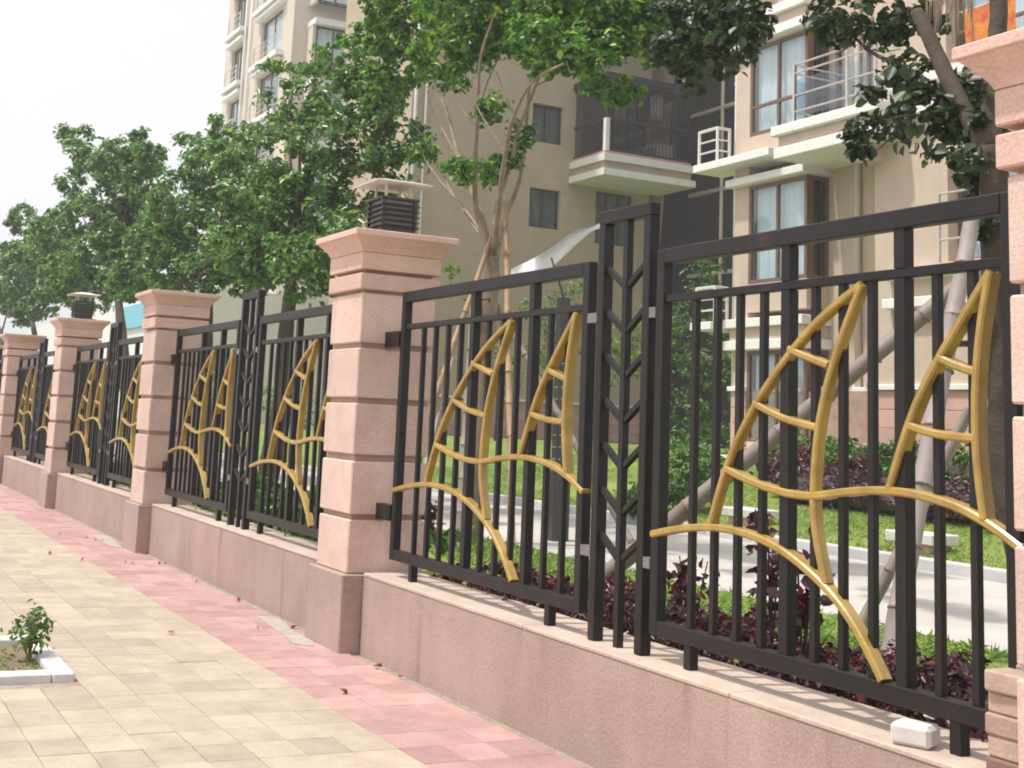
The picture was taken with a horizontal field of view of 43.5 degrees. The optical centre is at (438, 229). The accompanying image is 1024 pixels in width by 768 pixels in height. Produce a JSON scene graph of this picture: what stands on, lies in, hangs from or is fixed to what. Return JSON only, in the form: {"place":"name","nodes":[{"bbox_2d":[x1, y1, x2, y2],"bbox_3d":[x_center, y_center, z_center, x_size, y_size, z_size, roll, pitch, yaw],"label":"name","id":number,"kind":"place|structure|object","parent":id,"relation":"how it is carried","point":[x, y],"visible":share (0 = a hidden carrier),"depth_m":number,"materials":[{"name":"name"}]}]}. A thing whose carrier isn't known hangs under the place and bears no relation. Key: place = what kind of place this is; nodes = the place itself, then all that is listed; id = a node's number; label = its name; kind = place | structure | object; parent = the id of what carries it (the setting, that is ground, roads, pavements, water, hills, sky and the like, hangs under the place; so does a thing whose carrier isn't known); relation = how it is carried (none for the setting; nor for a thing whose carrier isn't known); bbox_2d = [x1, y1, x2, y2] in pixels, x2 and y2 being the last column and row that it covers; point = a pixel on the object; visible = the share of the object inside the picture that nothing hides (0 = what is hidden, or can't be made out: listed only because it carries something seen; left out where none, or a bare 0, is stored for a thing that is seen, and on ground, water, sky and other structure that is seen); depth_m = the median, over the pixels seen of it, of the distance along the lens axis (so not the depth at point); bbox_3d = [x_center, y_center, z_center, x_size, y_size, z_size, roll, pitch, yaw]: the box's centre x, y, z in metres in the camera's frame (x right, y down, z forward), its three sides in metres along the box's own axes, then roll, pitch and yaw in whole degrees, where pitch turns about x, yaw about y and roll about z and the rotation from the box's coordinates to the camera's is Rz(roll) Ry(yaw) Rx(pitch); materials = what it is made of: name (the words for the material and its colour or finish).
{"place":"outdoors","nodes":[
{"label":"outdoors","id":0,"kind":"place"},
{"bbox_2d":[37,317,110,508],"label":"stone pillar","id":1,"kind":"structure","parent":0,"point":[72,334],"depth_m":17.16,"materials":[{"name":"stone"}]},
{"bbox_2d":[67,292,100,319],"bbox_3d":[-4.886,1.052,17.575,0.388,0.384,0.388,7,-9,-25],"label":"pillar lamp","id":2,"kind":"object","parent":1,"relation":"on","point":[82,309],"visible":0.95,"depth_m":17.48,"materials":[{"name":"metal"}]},
{"bbox_2d":[0,0,229,334],"label":"sky","id":3,"kind":"structure","parent":0,"point":[115,67],"materials":[{"name":"white"}]},
{"bbox_2d":[122,289,220,553],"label":"stone pillar","id":4,"kind":"structure","parent":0,"point":[168,314],"depth_m":12.51,"materials":[{"name":"stone"}]},
{"bbox_2d":[0,508,428,767],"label":"yellow paving","id":5,"kind":"structure","parent":0,"point":[145,689],"depth_m":6.10,"materials":[{"name":"tile"}]},
{"bbox_2d":[0,635,74,684],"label":"tree pit","id":6,"kind":"object","parent":5,"relation":"on","point":[53,667],"visible":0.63,"depth_m":6.58,"materials":[{"name":"concrete"}]},
{"bbox_2d":[0,599,55,659],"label":"shrub","id":7,"kind":"object","parent":6,"relation":"on","point":[31,638],"visible":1,"depth_m":6.81,"materials":[{"name":"green plant"}]},
{"bbox_2d":[213,0,346,298],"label":"pale tower","id":8,"kind":"structure","parent":0,"point":[260,31],"depth_m":69.24,"materials":[{"name":"paint"}]},
{"bbox_2d":[260,73,278,113],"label":"window","id":9,"kind":"structure","parent":8,"relation":"in","point":[273,80],"depth_m":69.42,"materials":[{"name":"clear glass"}]},
{"bbox_2d":[264,10,282,55],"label":"window","id":10,"kind":"structure","parent":8,"relation":"in","point":[275,26],"depth_m":69.92,"materials":[{"name":"clear glass"}]},
{"bbox_2d":[305,25,316,63],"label":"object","id":11,"kind":"structure","parent":8,"relation":"in","point":[311,31],"depth_m":65.79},
{"bbox_2d":[314,26,344,66],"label":"window","id":12,"kind":"structure","parent":8,"relation":"in","point":[324,35],"depth_m":66.10,"materials":[{"name":"clear glass"}]},
{"bbox_2d":[0,485,582,767],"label":"red paving","id":13,"kind":"structure","parent":0,"point":[426,728],"depth_m":6.91,"materials":[{"name":"tile"}]},
{"bbox_2d":[0,333,46,483],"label":"stone pillar","id":14,"kind":"structure","parent":13,"relation":"on","point":[16,346],"depth_m":21.83,"materials":[{"name":"stone"}]},
{"bbox_2d":[257,616,313,646],"bbox_3d":[-0.972,2.573,8.180,0.139,0.024,1.146,6,-9,-20],"label":"concrete patch","id":15,"kind":"object","parent":13,"relation":"on","point":[281,627],"visible":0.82,"depth_m":8.11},
{"bbox_2d":[952,27,1023,767],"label":"stone pillar","id":16,"kind":"structure","parent":13,"relation":"on","point":[996,62],"depth_m":3.56,"materials":[{"name":"stone"}]},
{"bbox_2d":[304,227,458,654],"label":"stone pillar","id":17,"kind":"structure","parent":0,"point":[377,272],"depth_m":7.85,"materials":[{"name":"stone"}]},
{"bbox_2d":[354,178,432,233],"bbox_3d":[-0.297,-0.131,8.246,0.388,0.384,0.388,7,-9,-25],"label":"pillar lamp","id":18,"kind":"object","parent":17,"relation":"on","point":[392,213],"visible":0.79,"depth_m":8.16,"materials":[{"name":"metal"}]},
{"bbox_2d":[91,418,1007,721],"bbox_3d":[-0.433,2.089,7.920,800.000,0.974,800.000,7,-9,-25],"label":"ground","id":19,"kind":"structure","parent":0,"point":[773,500],"depth_m":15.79,"materials":[{"name":"plant"}]},
{"bbox_2d":[0,268,44,369],"bbox_3d":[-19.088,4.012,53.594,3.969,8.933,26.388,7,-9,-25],"label":"leafy tree","id":20,"kind":"object","parent":19,"relation":"on","point":[9,312],"visible":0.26,"depth_m":45.55,"materials":[{"name":"green plant"}]},
{"bbox_2d":[1,455,44,500],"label":"wall","id":21,"kind":"structure","parent":19,"relation":"on","point":[20,474],"depth_m":19.64,"materials":[{"name":"pink stone"}]},
{"bbox_2d":[10,338,54,463],"bbox_3d":[-6.168,2.628,19.701,0.062,1.883,4.731,7,-9,-25],"label":"fence section","id":22,"kind":"object","parent":21,"relation":"on","point":[34,395],"visible":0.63,"depth_m":19.91,"materials":[{"name":"black paint"}]},
{"bbox_2d":[0,199,88,350],"bbox_3d":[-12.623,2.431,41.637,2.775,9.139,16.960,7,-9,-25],"label":"leafy tree","id":23,"kind":"object","parent":19,"relation":"on","point":[28,296],"visible":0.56,"depth_m":44.74,"materials":[{"name":"green plant"}]},
{"bbox_2d":[54,473,130,540],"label":"wall","id":24,"kind":"structure","parent":19,"relation":"on","point":[83,498],"depth_m":14.75,"materials":[{"name":"pink stone"}]},
{"bbox_2d":[65,322,143,487],"bbox_3d":[-3.873,2.036,15.037,0.062,1.883,4.731,7,-9,-25],"label":"fence section","id":25,"kind":"object","parent":24,"relation":"on","point":[97,398],"visible":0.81,"depth_m":15.09,"materials":[{"name":"black paint"}]},
{"bbox_2d":[3,121,189,446],"bbox_3d":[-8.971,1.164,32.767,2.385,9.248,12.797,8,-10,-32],"label":"leafy tree","id":26,"kind":"object","parent":19,"relation":"on","point":[119,250],"visible":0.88,"depth_m":31.09,"materials":[{"name":"green plant"}]},
{"bbox_2d":[28,288,328,425],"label":"white building","id":27,"kind":"structure","parent":19,"relation":"on","point":[227,307],"depth_m":58.38,"materials":[{"name":"paint"}]},
{"bbox_2d":[131,112,321,470],"bbox_3d":[-3.920,1.042,23.232,2.377,7.094,6.188,9,-11,-35],"label":"leafy tree","id":28,"kind":"object","parent":19,"relation":"on","point":[194,266],"visible":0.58,"depth_m":23.76,"materials":[{"name":"green plant"}]},
{"bbox_2d":[148,504,317,628],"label":"wall","id":29,"kind":"structure","parent":19,"relation":"on","point":[267,570],"depth_m":9.77,"materials":[{"name":"pink stone"}]},
{"bbox_2d":[162,290,332,537],"bbox_3d":[-1.578,1.445,10.372,0.062,1.883,4.731,7,-9,-25],"label":"fence section","id":30,"kind":"object","parent":29,"relation":"on","point":[230,403],"visible":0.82,"depth_m":10.21,"materials":[{"name":"black paint"}]},
{"bbox_2d":[211,344,320,429],"bbox_3d":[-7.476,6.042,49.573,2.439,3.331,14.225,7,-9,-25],"label":"garden tree","id":31,"kind":"object","parent":19,"relation":"on","point":[265,392],"visible":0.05,"depth_m":46.60,"materials":[{"name":"green plant"}]},
{"bbox_2d":[255,485,315,530],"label":"green shrub","id":32,"kind":"object","parent":19,"relation":"on","point":[257,502],"visible":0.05,"depth_m":10.71,"materials":[{"name":"green plant"}]},
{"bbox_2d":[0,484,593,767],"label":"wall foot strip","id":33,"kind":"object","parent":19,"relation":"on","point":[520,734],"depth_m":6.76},
{"bbox_2d":[203,61,442,487],"bbox_3d":[-1.679,0.554,17.695,2.706,6.584,5.626,7,-9,-25],"label":"leafy tree","id":34,"kind":"object","parent":19,"relation":"on","point":[275,256],"visible":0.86,"depth_m":17.82,"materials":[{"name":"green plant"}]},
{"bbox_2d":[420,519,476,555],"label":"green shrub","id":35,"kind":"object","parent":19,"relation":"on","point":[445,535],"visible":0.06,"depth_m":8.79,"materials":[{"name":"green plant"}]},
{"bbox_2d":[456,305,470,547],"bbox_3d":[0.282,1.794,12.516,0.096,2.550,0.747,2,-9,6],"label":"bamboo pole","id":36,"kind":"object","parent":19,"relation":"on","point":[459,506],"visible":0.24,"depth_m":12.28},
{"bbox_2d":[430,560,518,589],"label":"purple shrub","id":37,"kind":"object","parent":19,"relation":"on","point":[451,579],"visible":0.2,"depth_m":7.51,"materials":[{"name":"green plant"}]},
{"bbox_2d":[255,0,723,538],"bbox_3d":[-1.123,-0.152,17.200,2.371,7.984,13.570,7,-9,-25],"label":"ficus tree","id":38,"kind":"object","parent":19,"relation":"on","point":[581,38],"visible":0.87,"depth_m":13.26,"materials":[{"name":"green plant"}]},
{"bbox_2d":[428,224,493,413],"bbox_3d":[0.210,0.960,12.527,0.070,2.272,1.288,-3,-10,33],"label":"bamboo pole","id":39,"kind":"object","parent":38,"relation":"attached to","point":[465,310],"visible":0.59,"depth_m":12.62,"materials":[{"name":"wood"}]},
{"bbox_2d":[497,302,634,543],"bbox_3d":[1.160,1.777,12.374,1.851,2.300,0.086,-6,-12,44],"label":"bamboo pole","id":40,"kind":"object","parent":38,"relation":"attached to","point":[630,539],"visible":0.38,"depth_m":12.33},
{"bbox_2d":[459,559,537,595],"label":"purple shrub","id":41,"kind":"object","parent":19,"relation":"on","point":[500,570],"visible":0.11,"depth_m":7.23,"materials":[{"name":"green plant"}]},
{"bbox_2d":[502,201,515,546],"bbox_3d":[0.666,1.207,12.096,0.078,3.326,1.952,3,-9,-2],"label":"bamboo pole","id":42,"kind":"object","parent":19,"relation":"on","point":[508,364],"visible":0.71,"depth_m":12.04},
{"bbox_2d":[329,0,695,443],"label":"apartment building","id":43,"kind":"structure","parent":19,"relation":"on","point":[585,163],"depth_m":47.03,"materials":[{"name":"paint"}]},
{"bbox_2d":[529,188,558,229],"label":"window","id":44,"kind":"structure","parent":43,"relation":"in","point":[542,202],"depth_m":47.47,"materials":[{"name":"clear glass"}]},
{"bbox_2d":[532,104,560,144],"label":"window","id":45,"kind":"structure","parent":43,"relation":"in","point":[548,115],"depth_m":47.97,"materials":[{"name":"clear glass"}]},
{"bbox_2d":[595,192,630,245],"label":"window","id":46,"kind":"structure","parent":43,"relation":"in","point":[605,202],"depth_m":48.80,"materials":[{"name":"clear glass"}]},
{"bbox_2d":[582,93,644,154],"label":"window","id":47,"kind":"structure","parent":43,"relation":"in","point":[589,109],"depth_m":49.25,"materials":[{"name":"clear glass"}]},
{"bbox_2d":[650,93,662,120],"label":"hanging shirt","id":48,"kind":"object","parent":43,"relation":"hanging from","point":[658,105],"visible":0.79,"depth_m":47.71,"materials":[{"name":"grey fabric"}]},
{"bbox_2d":[481,565,573,608],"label":"purple shrub","id":49,"kind":"object","parent":19,"relation":"on","point":[567,580],"visible":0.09,"depth_m":6.92,"materials":[{"name":"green plant"}]},
{"bbox_2d":[502,578,587,618],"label":"purple shrub","id":50,"kind":"object","parent":19,"relation":"on","point":[532,603],"visible":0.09,"depth_m":6.71,"materials":[{"name":"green plant"}]},
{"bbox_2d":[519,279,617,395],"bbox_3d":[3.005,3.209,30.762,1.669,4.145,3.761,7,-9,-25],"label":"garden tree","id":51,"kind":"object","parent":19,"relation":"on","point":[571,292],"visible":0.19,"depth_m":31.06,"materials":[{"name":"green plant"}]},
{"bbox_2d":[562,588,634,633],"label":"purple shrub","id":52,"kind":"object","parent":19,"relation":"on","point":[569,613],"visible":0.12,"depth_m":6.41,"materials":[{"name":"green plant"}]},
{"bbox_2d":[218,453,1006,583],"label":"garden kerb","id":53,"kind":"structure","parent":19,"relation":"on","point":[994,574],"depth_m":12.87,"materials":[{"name":"concrete"}]},
{"bbox_2d":[610,305,641,388],"bbox_3d":[4.676,3.698,31.800,1.444,3.656,2.278,7,-9,-25],"label":"garden tree","id":54,"kind":"object","parent":19,"relation":"on","point":[616,351],"visible":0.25,"depth_m":31.97,"materials":[{"name":"green plant"}]},
{"bbox_2d":[588,571,682,621],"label":"purple shrub","id":55,"kind":"object","parent":19,"relation":"on","point":[609,595],"visible":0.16,"depth_m":6.86,"materials":[{"name":"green plant"}]},
{"bbox_2d":[603,601,681,648],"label":"purple shrub","id":56,"kind":"object","parent":19,"relation":"on","point":[610,610],"visible":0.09,"depth_m":6.15,"materials":[{"name":"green plant"}]},
{"bbox_2d":[612,477,684,518],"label":"lawn bush","id":57,"kind":"object","parent":19,"relation":"on","point":[673,492],"visible":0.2,"depth_m":16.31,"materials":[{"name":"green plant"}]},
{"bbox_2d":[624,600,715,655],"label":"purple shrub","id":58,"kind":"object","parent":19,"relation":"on","point":[672,615],"visible":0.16,"depth_m":5.90,"materials":[{"name":"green plant"}]},
{"bbox_2d":[360,572,989,767],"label":"wall","id":59,"kind":"structure","parent":19,"relation":"on","point":[565,685],"depth_m":5.26,"materials":[{"name":"pink stone"}]},
{"bbox_2d":[375,191,1023,756],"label":"fence section","id":60,"kind":"object","parent":59,"relation":"on","point":[593,317],"visible":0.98,"depth_m":4.87,"materials":[{"name":"black paint"}]},
{"bbox_2d":[891,717,939,749],"bbox_3d":[1.456,1.537,3.900,0.124,0.066,0.100,-4,-11,40],"label":"loose paver","id":61,"kind":"object","parent":59,"relation":"on","point":[919,734],"visible":1,"depth_m":3.87,"materials":[{"name":"white concrete"}]},
{"bbox_2d":[986,756,1017,767],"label":"stacked brick","id":62,"kind":"object","parent":59,"relation":"on","point":[993,762],"visible":0.57,"depth_m":3.52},
{"bbox_2d":[988,734,1017,763],"bbox_3d":[1.606,1.430,3.515,0.100,0.058,0.150,7,-10,-26],"label":"stacked brick","id":63,"kind":"object","parent":62,"relation":"on","point":[1003,748],"visible":0.73,"depth_m":3.51,"materials":[{"name":"stone"}]},
{"bbox_2d":[985,711,1017,741],"bbox_3d":[1.603,1.373,3.527,0.100,0.058,0.150,7,-10,-27],"label":"stacked brick","id":64,"kind":"object","parent":63,"relation":"on","point":[1000,725],"visible":0.73,"depth_m":3.52,"materials":[{"name":"stone"}]},
{"bbox_2d":[988,691,1017,718],"bbox_3d":[1.614,1.315,3.535,0.100,0.058,0.150,6,-9,-23],"label":"stacked brick","id":65,"kind":"object","parent":64,"relation":"on","point":[1002,704],"visible":0.73,"depth_m":3.53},
{"bbox_2d":[984,667,1023,697],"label":"stacked brick","id":66,"kind":"object","parent":65,"relation":"on","point":[1003,681],"visible":0.96,"depth_m":3.53,"materials":[{"name":"stone"}]},
{"bbox_2d":[666,556,719,615],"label":"red shoot plant","id":67,"kind":"object","parent":19,"relation":"on","point":[679,584],"visible":0.6,"depth_m":6.23,"materials":[{"name":"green plant"}]},
{"bbox_2d":[668,444,725,505],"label":"lawn bush","id":68,"kind":"object","parent":19,"relation":"on","point":[704,469],"visible":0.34,"depth_m":16.78,"materials":[{"name":"green plant"}]},
{"bbox_2d":[669,260,734,454],"bbox_3d":[6.111,3.071,29.253,2.615,5.510,5.665,2,-9,8],"label":"garden tree","id":69,"kind":"object","parent":19,"relation":"on","point":[705,426],"visible":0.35,"depth_m":30.66,"materials":[{"name":"green plant"}]},
{"bbox_2d":[671,606,777,666],"bbox_3d":[1.247,1.783,5.579,0.477,0.301,0.450,-1,-9,22],"label":"purple shrub","id":70,"kind":"object","parent":19,"relation":"on","point":[749,628],"visible":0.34,"depth_m":5.53,"materials":[{"name":"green plant"}]},
{"bbox_2d":[721,506,778,525],"bbox_3d":[3.790,3.487,15.532,0.400,0.200,0.600,7,-10,-28],"label":"stone seat","id":71,"kind":"object","parent":19,"relation":"on","point":[727,510],"visible":0.36,"depth_m":15.38,"materials":[{"name":"stone"}]},
{"bbox_2d":[724,604,777,644],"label":"purple shrub","id":72,"kind":"object","parent":19,"relation":"on","point":[749,615],"visible":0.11,"depth_m":6.23,"materials":[{"name":"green plant"}]},
{"bbox_2d":[710,641,808,681],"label":"purple shrub","id":73,"kind":"object","parent":19,"relation":"on","point":[757,669],"visible":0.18,"depth_m":5.29,"materials":[{"name":"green plant"}]},
{"bbox_2d":[571,282,950,592],"bbox_3d":[1.845,1.291,7.428,2.426,2.162,0.112,-1,-9,21],"label":"bamboo pole","id":74,"kind":"object","parent":19,"relation":"on","point":[678,514],"visible":0.29,"depth_m":7.35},
{"bbox_2d":[745,509,778,647],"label":"red shoot plant","id":75,"kind":"object","parent":19,"relation":"on","point":[772,606],"visible":0.41,"depth_m":5.72,"materials":[{"name":"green plant"}]},
{"bbox_2d":[768,442,824,484],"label":"lawn bush","id":76,"kind":"object","parent":19,"relation":"on","point":[803,457],"visible":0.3,"depth_m":17.96,"materials":[{"name":"purple plant"}]},
{"bbox_2d":[767,527,834,681],"bbox_3d":[1.581,1.625,5.555,0.249,0.653,0.264,-5,-12,43],"label":"red shoot plant","id":77,"kind":"object","parent":19,"relation":"on","point":[802,619],"visible":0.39,"depth_m":5.53,"materials":[{"name":"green plant"}]},
{"bbox_2d":[638,0,1010,555],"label":"shaded tree","id":78,"kind":"object","parent":19,"relation":"on","point":[960,109],"visible":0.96,"depth_m":8.27,"materials":[{"name":"green plant"}]},
{"bbox_2d":[760,646,894,703],"bbox_3d":[1.535,1.746,5.047,0.679,0.280,0.436,4,-9,-9],"label":"purple shrub","id":79,"kind":"object","parent":19,"relation":"on","point":[822,687],"visible":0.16,"depth_m":5.01,"materials":[{"name":"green plant"}]},
{"bbox_2d":[824,452,883,482],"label":"lawn bush","id":80,"kind":"object","parent":19,"relation":"on","point":[859,461],"visible":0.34,"depth_m":17.62,"materials":[{"name":"purple plant"}]},
{"bbox_2d":[744,428,968,493],"bbox_3d":[7.106,3.154,17.085,1.785,0.882,9.086,7,-9,-25],"label":"green hedge","id":81,"kind":"object","parent":19,"relation":"on","point":[959,465],"visible":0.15,"depth_m":17.94,"materials":[{"name":"green plant"}]},
{"bbox_2d":[690,0,1023,458],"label":"apartment wing","id":82,"kind":"structure","parent":19,"relation":"on","point":[788,164],"depth_m":23.38,"materials":[{"name":"paint"}]},
{"bbox_2d":[746,349,808,441],"bbox_3d":[6.354,3.102,23.788,0.213,1.700,1.630,7,-9,-25],"label":"window","id":83,"kind":"structure","parent":82,"relation":"in","point":[774,355],"depth_m":23.85,"materials":[{"name":"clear glass"}]},
{"bbox_2d":[748,175,820,283],"bbox_3d":[6.561,0.038,24.278,0.340,1.920,1.630,7,-9,-25],"label":"window","id":84,"kind":"structure","parent":82,"relation":"in","point":[785,203],"depth_m":24.24,"materials":[{"name":"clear glass"}]},
{"bbox_2d":[750,30,821,136],"bbox_3d":[6.700,-2.787,24.705,0.340,1.800,1.630,7,-9,-25],"label":"window","id":85,"kind":"structure","parent":82,"relation":"in","point":[776,62],"depth_m":24.68,"materials":[{"name":"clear glass"}]},
{"bbox_2d":[809,175,828,277],"bbox_3d":[7.022,-0.037,23.634,0.440,1.920,0.070,7,-9,-25],"label":"window","id":86,"kind":"structure","parent":82,"relation":"in","point":[825,180],"depth_m":23.63,"materials":[{"name":"brown metal"}]},
{"bbox_2d":[810,32,828,116],"bbox_3d":[7.161,-2.861,24.060,0.440,1.800,0.070,7,-9,-25],"label":"window","id":87,"kind":"structure","parent":82,"relation":"in","point":[825,94],"depth_m":24.03,"materials":[{"name":"brown metal"}]},
{"bbox_2d":[836,17,873,109],"bbox_3d":[7.794,-2.848,23.137,0.070,2.000,1.600,7,-9,-25],"label":"window","id":88,"kind":"structure","parent":82,"relation":"in","point":[868,56],"depth_m":23.73,"materials":[{"name":"brown metal"}]},
{"bbox_2d":[959,0,1015,43],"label":"hanging cloth","id":89,"kind":"object","parent":82,"relation":"hanging from","point":[981,15],"visible":0.35,"depth_m":19.12,"materials":[{"name":"fabric"}]},
{"bbox_2d":[958,152,1017,257],"bbox_3d":[8.795,-0.448,19.427,0.213,1.750,2.050,7,-9,-25],"label":"window","id":90,"kind":"structure","parent":82,"relation":"in","point":[960,194],"depth_m":20.20,"materials":[{"name":"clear glass"}]},
{"bbox_2d":[955,0,1023,46],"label":"window","id":91,"kind":"structure","parent":82,"relation":"in","point":[1019,3],"depth_m":20.45,"materials":[{"name":"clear glass"}]},
{"bbox_2d":[808,637,924,682],"bbox_3d":[1.839,1.874,5.474,0.590,0.246,0.530,-1,-9,25],"label":"purple shrub","id":92,"kind":"object","parent":19,"relation":"on","point":[830,659],"visible":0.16,"depth_m":5.50,"materials":[{"name":"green plant"}]},
{"bbox_2d":[828,660,934,717],"bbox_3d":[1.664,1.711,4.732,0.503,0.258,0.561,-4,-11,37],"label":"purple shrub","id":93,"kind":"object","parent":19,"relation":"on","point":[881,705],"visible":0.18,"depth_m":4.63,"materials":[{"name":"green plant"}]},
{"bbox_2d":[770,464,997,528],"bbox_3d":[5.974,3.104,14.813,1.274,0.607,6.569,7,-9,-25],"label":"purple hedge","id":94,"kind":"object","parent":19,"relation":"on","point":[886,503],"visible":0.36,"depth_m":15.88,"materials":[{"name":"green plant"}]},
{"bbox_2d":[859,405,968,627],"bbox_3d":[2.797,1.682,7.493,0.676,1.320,0.078,0,-9,15],"label":"bamboo pole","id":95,"kind":"object","parent":19,"relation":"on","point":[886,577],"visible":0.35,"depth_m":7.47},
{"bbox_2d":[885,529,958,553],"bbox_3d":[4.897,3.167,12.952,0.400,0.200,0.600,7,-10,-28],"label":"stone seat","id":96,"kind":"object","parent":19,"relation":"on","point":[927,545],"visible":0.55,"depth_m":12.73,"materials":[{"name":"white concrete"}]},
{"bbox_2d":[881,219,979,655],"bbox_3d":[2.567,1.025,6.634,1.094,2.442,0.117,11,-12,-43],"label":"bamboo pole","id":97,"kind":"object","parent":19,"relation":"on","point":[956,299],"visible":0.34,"depth_m":6.62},
{"bbox_2d":[886,645,988,683],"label":"purple shrub","id":98,"kind":"object","parent":19,"relation":"on","point":[922,660],"visible":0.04,"depth_m":5.13,"materials":[{"name":"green plant"}]},
{"bbox_2d":[885,652,992,728],"bbox_3d":[1.835,1.659,4.511,0.546,0.317,0.521,2,-9,7],"label":"purple shrub","id":99,"kind":"object","parent":19,"relation":"on","point":[964,686],"visible":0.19,"depth_m":4.54,"materials":[{"name":"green plant"}]},
{"bbox_2d":[923,689,988,741],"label":"purple shrub","id":100,"kind":"object","parent":19,"relation":"on","point":[982,735],"visible":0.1,"depth_m":4.19,"materials":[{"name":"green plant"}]},
{"bbox_2d":[97,442,1007,652],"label":"garden path","id":101,"kind":"structure","parent":0,"point":[959,610],"depth_m":11.03,"materials":[{"name":"concrete"}]},
{"bbox_2d":[511,223,600,540],"bbox_3d":[1.199,1.652,13.847,0.200,3.304,1.895,7,-9,-25],"label":"garden lamp","id":102,"kind":"object","parent":101,"relation":"on","point":[553,255],"visible":0.5,"depth_m":13.58,"materials":[{"name":"metal"}]},
{"bbox_2d":[660,1,734,447],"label":"stair block","id":103,"kind":"structure","parent":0,"point":[702,211],"depth_m":49.85,"materials":[{"name":"paint"}]},
{"bbox_2d":[433,451,1005,568],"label":"grass","id":104,"kind":"structure","parent":0,"point":[957,556],"depth_m":15.25,"materials":[{"name":"plant"}]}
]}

